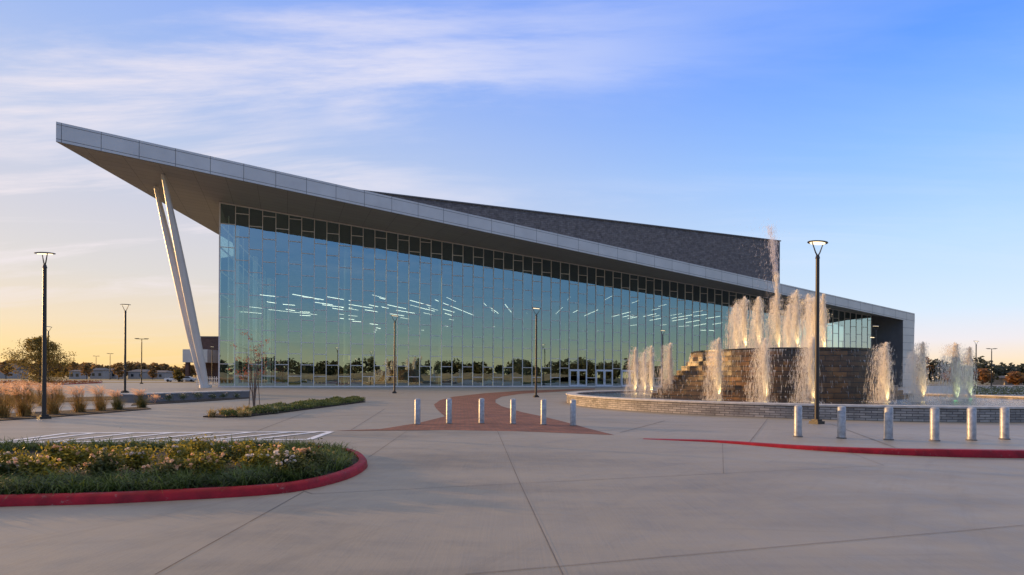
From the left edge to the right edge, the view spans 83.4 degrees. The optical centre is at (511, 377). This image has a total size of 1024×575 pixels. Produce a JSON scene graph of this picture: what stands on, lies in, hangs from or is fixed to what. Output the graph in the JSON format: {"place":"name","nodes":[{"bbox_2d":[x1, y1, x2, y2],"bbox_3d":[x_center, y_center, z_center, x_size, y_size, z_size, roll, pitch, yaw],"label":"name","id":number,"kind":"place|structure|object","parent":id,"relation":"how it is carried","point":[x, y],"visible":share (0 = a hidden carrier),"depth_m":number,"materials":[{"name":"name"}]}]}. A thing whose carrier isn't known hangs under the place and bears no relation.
{"place":"outdoors","nodes":[
{"label":"outdoors","id":0,"kind":"place"},
{"bbox_2d":[0,383,15,405],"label":"ornamental grass","id":1,"kind":"object","parent":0,"point":[9,395],"depth_m":29.29,"materials":[{"name":"beige plant"}]},
{"bbox_2d":[0,380,29,417],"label":"ornamental grass","id":2,"kind":"object","parent":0,"point":[5,410],"depth_m":21.10,"materials":[{"name":"beige plant"}]},
{"bbox_2d":[0,383,48,415],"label":"ornamental grass","id":3,"kind":"object","parent":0,"point":[23,409],"depth_m":21.84,"materials":[{"name":"beige plant"}]},
{"bbox_2d":[12,379,41,402],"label":"ornamental grass","id":4,"kind":"object","parent":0,"point":[31,395],"depth_m":32.50,"materials":[{"name":"beige plant"}]},
{"bbox_2d":[27,382,50,405],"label":"ornamental grass","id":5,"kind":"object","parent":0,"point":[38,393],"depth_m":29.40,"materials":[{"name":"beige plant"}]},
{"bbox_2d":[32,382,66,413],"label":"ornamental grass","id":6,"kind":"object","parent":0,"point":[51,408],"depth_m":23.13,"materials":[{"name":"beige plant"}]},
{"bbox_2d":[48,382,68,402],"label":"ornamental grass","id":7,"kind":"object","parent":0,"point":[60,393],"depth_m":32.76,"materials":[{"name":"beige plant"}]},
{"bbox_2d":[60,385,91,411],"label":"ornamental grass","id":8,"kind":"object","parent":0,"point":[78,405],"depth_m":24.43,"materials":[{"name":"beige plant"}]},
{"bbox_2d":[69,370,87,378],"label":"house","id":9,"kind":"structure","parent":0,"point":[77,375],"depth_m":240.00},
{"bbox_2d":[85,384,114,410],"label":"ornamental grass","id":10,"kind":"object","parent":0,"point":[100,404],"depth_m":25.53,"materials":[{"name":"beige plant"}]},
{"bbox_2d":[90,368,111,378],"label":"house","id":11,"kind":"structure","parent":0,"point":[101,373],"depth_m":262.30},
{"bbox_2d":[0,380,217,381],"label":"car park","id":12,"kind":"structure","parent":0,"point":[129,381],"depth_m":153.81,"materials":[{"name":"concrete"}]},
{"bbox_2d":[172,369,184,381],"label":"tree","id":13,"kind":"object","parent":12,"relation":"on","point":[177,374],"visible":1,"depth_m":147.50,"materials":[{"name":"green plant"}]},
{"bbox_2d":[183,336,217,381],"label":"brick building","id":14,"kind":"structure","parent":12,"relation":"on","point":[207,342],"depth_m":164.85,"materials":[{"name":"brick"}]},
{"bbox_2d":[103,389,129,409],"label":"ornamental grass","id":15,"kind":"object","parent":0,"point":[116,404],"depth_m":26.34,"materials":[{"name":"beige plant"}]},
{"bbox_2d":[127,388,153,407],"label":"ornamental grass","id":16,"kind":"object","parent":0,"point":[142,403],"depth_m":28.11,"materials":[{"name":"beige plant"}]},
{"bbox_2d":[339,388,612,434],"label":"brick paving","id":17,"kind":"structure","parent":0,"point":[465,412],"depth_m":21.21,"materials":[{"name":"red brick"}]},
{"bbox_2d":[415,398,420,424],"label":"bollard","id":18,"kind":"object","parent":17,"relation":"on","point":[417,409],"visible":0.99,"depth_m":19.26,"materials":[{"name":"metal"}]},
{"bbox_2d":[445,398,452,423],"bbox_3d":[-2.159,1.146,19.728,0.240,0.885,0.240,0,0,16],"label":"bollard","id":19,"kind":"object","parent":17,"relation":"on","point":[448,410],"visible":0.98,"depth_m":19.65,"materials":[{"name":"metal"}]},
{"bbox_2d":[479,398,483,423],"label":"bollard","id":20,"kind":"object","parent":17,"relation":"on","point":[481,410],"visible":1,"depth_m":19.82,"materials":[{"name":"metal"}]},
{"bbox_2d":[510,398,515,423],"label":"bollard","id":21,"kind":"object","parent":17,"relation":"on","point":[512,410],"visible":0.86,"depth_m":19.68,"materials":[{"name":"metal"}]},
{"bbox_2d":[540,399,546,424],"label":"bollard","id":22,"kind":"object","parent":17,"relation":"on","point":[543,411],"visible":0.97,"depth_m":19.43,"materials":[{"name":"metal"}]},
{"bbox_2d":[569,399,576,425],"bbox_3d":[2.037,1.168,19.176,0.240,0.885,0.240,0,0,-12],"label":"bollard","id":23,"kind":"object","parent":17,"relation":"on","point":[572,412],"visible":0.98,"depth_m":19.10,"materials":[{"name":"metal"}]},
{"bbox_2d":[0,375,989,385],"bbox_3d":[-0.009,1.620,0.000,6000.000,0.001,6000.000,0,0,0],"label":"ground","id":24,"kind":"structure","parent":0,"point":[933,383],"depth_m":197.13,"materials":[{"name":"green plant"}]},
{"bbox_2d":[0,361,16,378],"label":"tree","id":25,"kind":"object","parent":24,"relation":"on","point":[4,363],"visible":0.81,"depth_m":199.66,"materials":[{"name":"green plant"}]},
{"bbox_2d":[0,364,28,378],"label":"house","id":26,"kind":"structure","parent":24,"relation":"on","point":[14,376],"depth_m":242.65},
{"bbox_2d":[66,362,80,371],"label":"tree","id":27,"kind":"object","parent":24,"relation":"on","point":[73,364],"visible":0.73,"depth_m":249.27,"materials":[{"name":"green plant"}]},
{"bbox_2d":[78,364,92,378],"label":"tree","id":28,"kind":"object","parent":24,"relation":"on","point":[86,369],"visible":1,"depth_m":219.33,"materials":[{"name":"green plant"}]},
{"bbox_2d":[5,360,196,377],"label":"distant wood","id":29,"kind":"object","parent":24,"relation":"on","point":[132,365],"visible":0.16,"depth_m":295.34,"materials":[{"name":"green plant"}]},
{"bbox_2d":[111,366,123,379],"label":"tree","id":30,"kind":"object","parent":24,"relation":"on","point":[117,370],"visible":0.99,"depth_m":219.49,"materials":[{"name":"green plant"}]},
{"bbox_2d":[128,369,151,378],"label":"house","id":31,"kind":"structure","parent":24,"relation":"on","point":[134,374],"depth_m":275.00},
{"bbox_2d":[153,370,173,378],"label":"house","id":32,"kind":"structure","parent":24,"relation":"on","point":[162,374],"depth_m":280.40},
{"bbox_2d":[926,356,1023,384],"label":"distant wood","id":33,"kind":"object","parent":24,"relation":"on","point":[1000,369],"visible":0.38,"depth_m":198.25,"materials":[{"name":"green plant"}]},
{"bbox_2d":[0,430,1023,574],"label":"road","id":34,"kind":"structure","parent":0,"point":[462,526],"depth_m":6.56,"materials":[{"name":"concrete"}]},
{"bbox_2d":[1,431,331,442],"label":"painted line","id":35,"kind":"object","parent":34,"relation":"on","point":[322,434],"visible":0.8,"depth_m":15.18,"materials":[{"name":"paint"}]},
{"bbox_2d":[0,444,367,506],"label":"curb","id":36,"kind":"structure","parent":34,"relation":"on","point":[50,499],"depth_m":7.38,"materials":[{"name":"red paint"}]},
{"bbox_2d":[0,435,365,497],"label":"border grass","id":37,"kind":"structure","parent":36,"relation":"in","point":[341,458],"depth_m":8.03,"materials":[{"name":"green plant"}]},
{"bbox_2d":[0,445,36,461],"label":"rose shrub","id":38,"kind":"object","parent":37,"relation":"on","point":[5,455],"visible":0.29,"depth_m":8.87,"materials":[{"name":"green plant"}]},
{"bbox_2d":[0,451,44,479],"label":"rose shrub","id":39,"kind":"object","parent":37,"relation":"on","point":[4,467],"visible":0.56,"depth_m":8.00,"materials":[{"name":"green plant"}]},
{"bbox_2d":[6,452,80,478],"bbox_3d":[-6.664,1.264,8.168,0.877,0.411,0.667,0,0,0],"label":"rose shrub","id":40,"kind":"object","parent":37,"relation":"on","point":[35,466],"visible":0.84,"depth_m":8.09,"materials":[{"name":"green plant"}]},
{"bbox_2d":[34,440,81,471],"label":"rose shrub","id":41,"kind":"object","parent":37,"relation":"on","point":[55,447],"visible":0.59,"depth_m":8.75,"materials":[{"name":"green plant"}]},
{"bbox_2d":[47,438,108,471],"bbox_3d":[-6.681,1.200,8.911,0.758,0.537,0.746,0,0,-12],"label":"rose shrub","id":42,"kind":"object","parent":37,"relation":"on","point":[85,451],"visible":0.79,"depth_m":8.80,"materials":[{"name":"green plant"}]},
{"bbox_2d":[79,446,126,478],"bbox_3d":[-5.869,1.233,8.248,0.587,0.494,0.605,0,0,-42],"label":"rose shrub","id":43,"kind":"object","parent":37,"relation":"on","point":[109,460],"visible":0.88,"depth_m":8.17,"materials":[{"name":"green plant"}]},
{"bbox_2d":[99,445,123,466],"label":"rose shrub","id":44,"kind":"object","parent":37,"relation":"on","point":[107,449],"visible":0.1,"depth_m":9.16,"materials":[{"name":"green plant"}]},
{"bbox_2d":[116,427,163,472],"bbox_3d":[-5.727,1.111,8.716,0.674,0.721,0.740,0,0,0],"label":"rose shrub","id":45,"kind":"object","parent":37,"relation":"on","point":[137,458],"visible":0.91,"depth_m":8.69,"materials":[{"name":"green plant"}]},
{"bbox_2d":[141,452,202,478],"bbox_3d":[-4.862,1.279,8.140,0.761,0.418,0.721,0,0,0],"label":"rose shrub","id":46,"kind":"object","parent":37,"relation":"on","point":[172,463],"visible":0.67,"depth_m":8.13,"materials":[{"name":"green plant"}]},
{"bbox_2d":[148,436,199,467],"bbox_3d":[-5.305,1.202,9.087,0.793,0.553,0.706,0,0,0],"label":"rose shrub","id":47,"kind":"object","parent":37,"relation":"on","point":[184,450],"visible":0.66,"depth_m":9.04,"materials":[{"name":"green plant"}]},
{"bbox_2d":[181,434,216,463],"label":"rose shrub","id":48,"kind":"object","parent":37,"relation":"on","point":[202,443],"visible":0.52,"depth_m":9.66,"materials":[{"name":"green plant"}]},
{"bbox_2d":[182,446,231,477],"bbox_3d":[-4.424,1.242,8.377,0.680,0.485,0.721,0,0,-43],"label":"rose shrub","id":49,"kind":"object","parent":37,"relation":"on","point":[211,460],"visible":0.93,"depth_m":8.29,"materials":[{"name":"green plant"}]},
{"bbox_2d":[197,434,240,464],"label":"rose shrub","id":50,"kind":"object","parent":37,"relation":"on","point":[214,447],"visible":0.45,"depth_m":9.42,"materials":[{"name":"green plant"}]},
{"bbox_2d":[219,438,260,464],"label":"rose shrub","id":51,"kind":"object","parent":37,"relation":"on","point":[243,449],"visible":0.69,"depth_m":9.66,"materials":[{"name":"green plant"}]},
{"bbox_2d":[237,449,273,470],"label":"rose shrub","id":52,"kind":"object","parent":37,"relation":"on","point":[256,457],"visible":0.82,"depth_m":8.86,"materials":[{"name":"green plant"}]},
{"bbox_2d":[250,441,290,462],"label":"rose shrub","id":53,"kind":"object","parent":37,"relation":"on","point":[272,448],"visible":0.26,"depth_m":9.71,"materials":[{"name":"green plant"}]},
{"bbox_2d":[269,447,320,475],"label":"rose shrub","id":54,"kind":"object","parent":37,"relation":"on","point":[286,461],"visible":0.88,"depth_m":8.47,"materials":[{"name":"green plant"}]},
{"bbox_2d":[291,438,335,466],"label":"rose shrub","id":55,"kind":"object","parent":37,"relation":"on","point":[318,455],"visible":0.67,"depth_m":9.25,"materials":[{"name":"green plant"}]},
{"bbox_2d":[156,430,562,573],"bbox_3d":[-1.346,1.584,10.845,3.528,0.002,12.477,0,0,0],"label":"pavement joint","id":56,"kind":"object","parent":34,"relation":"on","point":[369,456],"visible":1,"depth_m":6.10,"materials":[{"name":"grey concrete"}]},
{"bbox_2d":[643,438,1023,457],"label":"curb","id":57,"kind":"structure","parent":34,"relation":"on","point":[988,453],"depth_m":12.14,"materials":[{"name":"red paint"}]},
{"bbox_2d":[0,383,1023,449],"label":"plaza","id":58,"kind":"structure","parent":0,"point":[180,417],"depth_m":21.30,"materials":[{"name":"concrete"}]},
{"bbox_2d":[0,335,76,387],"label":"oak tree","id":59,"kind":"object","parent":58,"relation":"on","point":[36,346],"visible":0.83,"depth_m":59.63,"materials":[{"name":"green plant"}]},
{"bbox_2d":[34,252,55,418],"bbox_3d":[-17.088,-1.544,21.015,0.628,6.108,0.626,0,0,35],"label":"street lamp","id":60,"kind":"object","parent":58,"relation":"on","point":[43,415],"visible":1,"depth_m":20.97,"materials":[{"name":"brown metal"}]},
{"bbox_2d":[0,379,101,383],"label":"ground cover","id":61,"kind":"object","parent":58,"relation":"on","point":[64,381],"visible":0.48,"depth_m":109.62,"materials":[{"name":"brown plant"}]},
{"bbox_2d":[15,396,115,403],"bbox_3d":[-29.191,1.428,36.818,6.645,0.026,14.610,0,0,0],"label":"mulch bed","id":62,"kind":"object","parent":58,"relation":"on","point":[71,398],"visible":0.17,"depth_m":38.61,"materials":[{"name":"brown soil"}]},
{"bbox_2d":[0,407,150,420],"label":"mulch bed","id":63,"kind":"object","parent":58,"relation":"on","point":[63,413],"visible":0.57,"depth_m":23.58,"materials":[{"name":"brown soil"}]},
{"bbox_2d":[120,304,129,392],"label":"street lamp","id":64,"kind":"object","parent":58,"relation":"on","point":[124,391],"visible":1,"depth_m":52.95,"materials":[{"name":"brown metal"}]},
{"bbox_2d":[117,390,249,402],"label":"wall","id":65,"kind":"structure","parent":58,"relation":"on","point":[244,393],"depth_m":37.43,"materials":[{"name":"concrete"}]},
{"bbox_2d":[131,397,248,405],"bbox_3d":[-20.032,1.477,36.665,2.141,0.026,12.473,0,0,10],"label":"mulch bed","id":66,"kind":"object","parent":58,"relation":"on","point":[177,401],"visible":0.95,"depth_m":35.57,"materials":[{"name":"brown soil"}]},
{"bbox_2d":[226,332,279,405],"bbox_3d":[-13.300,-0.412,29.572,2.907,3.892,1.500,0,0,0],"label":"sapling","id":67,"kind":"object","parent":58,"relation":"on","point":[255,388],"visible":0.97,"depth_m":29.52,"materials":[{"name":"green plant"}]},
{"bbox_2d":[203,401,365,417],"bbox_3d":[-11.224,1.514,30.513,3.293,0.046,16.945,0,0,4],"label":"mulch bed","id":68,"kind":"object","parent":58,"relation":"on","point":[245,415],"visible":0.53,"depth_m":24.72,"materials":[{"name":"brown soil"}]},
{"bbox_2d":[221,395,365,415],"bbox_3d":[-10.232,1.328,30.440,2.210,0.451,16.940,0,0,0],"label":"ground cover","id":69,"kind":"object","parent":68,"relation":"on","point":[313,403],"visible":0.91,"depth_m":28.47,"materials":[{"name":"green plant"}]},
{"bbox_2d":[391,315,397,392],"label":"street lamp","id":70,"kind":"object","parent":58,"relation":"on","point":[394,391],"visible":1,"depth_m":55.95,"materials":[{"name":"brown metal"}]},
{"bbox_2d":[56,122,914,387],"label":"building","id":71,"kind":"structure","parent":58,"relation":"on","point":[322,282],"depth_m":110.96,"materials":[{"name":"glass"}]},
{"bbox_2d":[569,370,577,386],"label":"door","id":72,"kind":"structure","parent":71,"relation":"in","point":[570,385],"depth_m":101.13,"materials":[{"name":"metal"}]},
{"bbox_2d":[532,307,540,396],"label":"street lamp","id":73,"kind":"object","parent":58,"relation":"on","point":[535,395],"visible":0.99,"depth_m":46.70,"materials":[{"name":"brown metal"}]},
{"bbox_2d":[566,347,1023,421],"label":"fountain","id":74,"kind":"object","parent":58,"relation":"on","point":[843,376],"visible":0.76,"depth_m":30.62,"materials":[{"name":"stone"}]},
{"bbox_2d":[621,347,644,393],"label":"water jet","id":75,"kind":"object","parent":74,"relation":"on","point":[633,370],"visible":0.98,"depth_m":41.96,"materials":[{"name":"white liquid"}]},
{"bbox_2d":[633,351,647,393],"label":"water jet","id":76,"kind":"object","parent":74,"relation":"on","point":[644,367],"visible":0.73,"depth_m":43.52,"materials":[{"name":"white liquid"}]},
{"bbox_2d":[631,345,657,394],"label":"water jet","id":77,"kind":"object","parent":74,"relation":"on","point":[651,367],"visible":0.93,"depth_m":39.45,"materials":[{"name":"white liquid"}]},
{"bbox_2d":[652,343,675,396],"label":"water jet","id":78,"kind":"object","parent":74,"relation":"on","point":[669,363],"visible":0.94,"depth_m":35.44,"materials":[{"name":"white liquid"}]},
{"bbox_2d":[701,338,730,400],"bbox_3d":[10.877,-0.346,30.918,1.583,3.661,1.783,0,0,15],"label":"water jet","id":79,"kind":"object","parent":74,"relation":"on","point":[717,376],"visible":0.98,"depth_m":30.94,"materials":[{"name":"white liquid"}]},
{"bbox_2d":[723,303,742,348],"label":"water jet","id":80,"kind":"object","parent":74,"relation":"on","point":[731,316],"visible":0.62,"depth_m":35.44,"materials":[{"name":"white liquid"}]},
{"bbox_2d":[726,297,752,348],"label":"water jet","id":81,"kind":"object","parent":74,"relation":"on","point":[744,301],"visible":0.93,"depth_m":33.43,"materials":[{"name":"white liquid"}]},
{"bbox_2d":[745,296,769,347],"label":"water jet","id":82,"kind":"object","parent":74,"relation":"on","point":[759,312],"visible":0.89,"depth_m":32.51,"materials":[{"name":"white liquid"}]},
{"bbox_2d":[743,337,776,402],"bbox_3d":[12.257,-0.245,28.513,1.769,3.522,1.921,0,0,30],"label":"water jet","id":83,"kind":"object","parent":74,"relation":"on","point":[764,364],"visible":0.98,"depth_m":28.52,"materials":[{"name":"white liquid"}]},
{"bbox_2d":[765,271,787,347],"bbox_3d":[14.787,-5.329,34.120,3.321,8.051,2.604,0,0,23],"label":"water jet","id":84,"kind":"object","parent":74,"relation":"on","point":[776,312],"visible":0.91,"depth_m":34.12,"materials":[{"name":"white liquid"}]},
{"bbox_2d":[779,304,792,346],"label":"water jet","id":85,"kind":"object","parent":74,"relation":"on","point":[786,325],"visible":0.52,"depth_m":39.44,"materials":[{"name":"white liquid"}]},
{"bbox_2d":[783,289,801,346],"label":"water jet","id":86,"kind":"object","parent":74,"relation":"on","point":[796,317],"visible":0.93,"depth_m":32.92,"materials":[{"name":"white liquid"}]},
{"bbox_2d":[792,293,813,345],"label":"water jet","id":87,"kind":"object","parent":74,"relation":"on","point":[807,307],"visible":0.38,"depth_m":38.73,"materials":[{"name":"white liquid"}]},
{"bbox_2d":[785,336,822,402],"bbox_3d":[14.571,-0.252,28.130,2.197,3.550,2.340,0,0,0],"label":"water jet","id":88,"kind":"object","parent":74,"relation":"on","point":[809,376],"visible":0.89,"depth_m":28.11,"materials":[{"name":"white liquid"}]},
{"bbox_2d":[799,296,819,346],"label":"water jet","id":89,"kind":"object","parent":74,"relation":"on","point":[811,321],"visible":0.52,"depth_m":36.48,"materials":[{"name":"white liquid"}]},
{"bbox_2d":[800,293,831,346],"bbox_3d":[19.146,-3.254,35.686,1.753,3.936,2.186,0,0,-32],"label":"water jet","id":90,"kind":"object","parent":74,"relation":"on","point":[823,319],"visible":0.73,"depth_m":35.52,"materials":[{"name":"white liquid"}]},
{"bbox_2d":[861,342,900,403],"bbox_3d":[18.315,-0.135,28.473,1.983,3.282,1.808,0,0,-30],"label":"water jet","id":91,"kind":"object","parent":74,"relation":"on","point":[885,368],"visible":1,"depth_m":28.52,"materials":[{"name":"white liquid"}]},
{"bbox_2d":[899,350,918,393],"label":"water jet","id":92,"kind":"object","parent":74,"relation":"on","point":[907,368],"visible":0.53,"depth_m":43.02,"materials":[{"name":"white liquid"}]},
{"bbox_2d":[901,341,937,402],"bbox_3d":[21.176,-0.179,29.764,1.808,3.477,1.861,0,0,0],"label":"water jet","id":93,"kind":"object","parent":74,"relation":"on","point":[920,388],"visible":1,"depth_m":29.69,"materials":[{"name":"white liquid"}]},
{"bbox_2d":[927,342,981,401],"bbox_3d":[24.122,-0.194,31.299,2.403,3.501,2.022,0,0,32],"label":"water jet","id":94,"kind":"object","parent":74,"relation":"on","point":[956,373],"visible":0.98,"depth_m":31.38,"materials":[{"name":"white liquid"}]},
{"bbox_2d":[953,346,984,399],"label":"water jet","id":95,"kind":"object","parent":74,"relation":"on","point":[969,363],"visible":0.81,"depth_m":34.91,"materials":[{"name":"white liquid"}]},
{"bbox_2d":[793,405,802,436],"bbox_3d":[7.922,1.200,15.921,0.252,0.885,0.252,0,0,3],"label":"bollard","id":96,"kind":"object","parent":58,"relation":"on","point":[797,420],"visible":1,"depth_m":15.84,"materials":[{"name":"metal"}]},
{"bbox_2d":[807,240,827,423],"bbox_3d":[10.928,-1.621,20.590,0.674,6.558,0.672,0,0,-25],"label":"street lamp","id":97,"kind":"object","parent":58,"relation":"on","point":[816,420],"visible":1,"depth_m":20.53,"materials":[{"name":"brown metal"}]},
{"bbox_2d":[836,406,846,438],"bbox_3d":[8.930,1.205,15.579,0.252,0.885,0.252,0,0,19],"label":"bollard","id":98,"kind":"object","parent":58,"relation":"on","point":[841,422],"visible":1,"depth_m":15.49,"materials":[{"name":"metal"}]},
{"bbox_2d":[883,406,893,439],"bbox_3d":[9.992,1.210,15.256,0.252,0.885,0.252,0,0,34],"label":"bollard","id":99,"kind":"object","parent":58,"relation":"on","point":[888,422],"visible":1,"depth_m":15.17,"materials":[{"name":"metal"}]},
{"bbox_2d":[929,407,939,440],"bbox_3d":[11.073,1.216,15.067,0.252,0.885,0.252,0,0,-40],"label":"bollard","id":100,"kind":"object","parent":58,"relation":"on","point":[934,421],"visible":1,"depth_m":14.99,"materials":[{"name":"metal"}]},
{"bbox_2d":[965,407,977,440],"bbox_3d":[12.182,1.222,15.241,0.252,0.885,0.252,0,0,-25],"label":"bollard","id":101,"kind":"object","parent":58,"relation":"on","point":[971,423],"visible":1,"depth_m":15.16,"materials":[{"name":"metal"}]},
{"bbox_2d":[973,387,1023,395],"bbox_3d":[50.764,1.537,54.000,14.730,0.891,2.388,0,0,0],"label":"hedge","id":102,"kind":"object","parent":58,"relation":"on","point":[999,392],"visible":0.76,"depth_m":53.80,"materials":[{"name":"green plant"}]},
{"bbox_2d":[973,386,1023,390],"bbox_3d":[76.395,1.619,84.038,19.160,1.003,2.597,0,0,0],"label":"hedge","id":103,"kind":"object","parent":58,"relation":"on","point":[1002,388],"visible":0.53,"depth_m":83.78,"materials":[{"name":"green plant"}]},
{"bbox_2d":[998,407,1010,439],"bbox_3d":[13.316,1.228,15.543,0.252,0.885,0.252,0,0,-9],"label":"bollard","id":104,"kind":"object","parent":58,"relation":"on","point":[1004,423],"visible":1,"depth_m":15.47,"materials":[{"name":"metal"}]},
{"bbox_2d":[0,0,1023,379],"label":"sky","id":105,"kind":"structure","parent":0,"point":[889,134],"materials":[{"name":"blue"}]},
{"bbox_2d":[974,385,1023,385],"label":"lot","id":106,"kind":"structure","parent":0,"point":[1000,385],"depth_m":168.90,"materials":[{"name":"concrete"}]},
{"bbox_2d":[942,368,1023,384],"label":"shrubs","id":107,"kind":"object","parent":106,"relation":"on","point":[1015,378],"visible":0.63,"depth_m":176.18,"materials":[{"name":"plant"}]},
{"bbox_2d":[990,376,1022,384],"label":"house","id":108,"kind":"structure","parent":0,"point":[1000,381],"depth_m":191.54,"materials":[{"name":"grey"}]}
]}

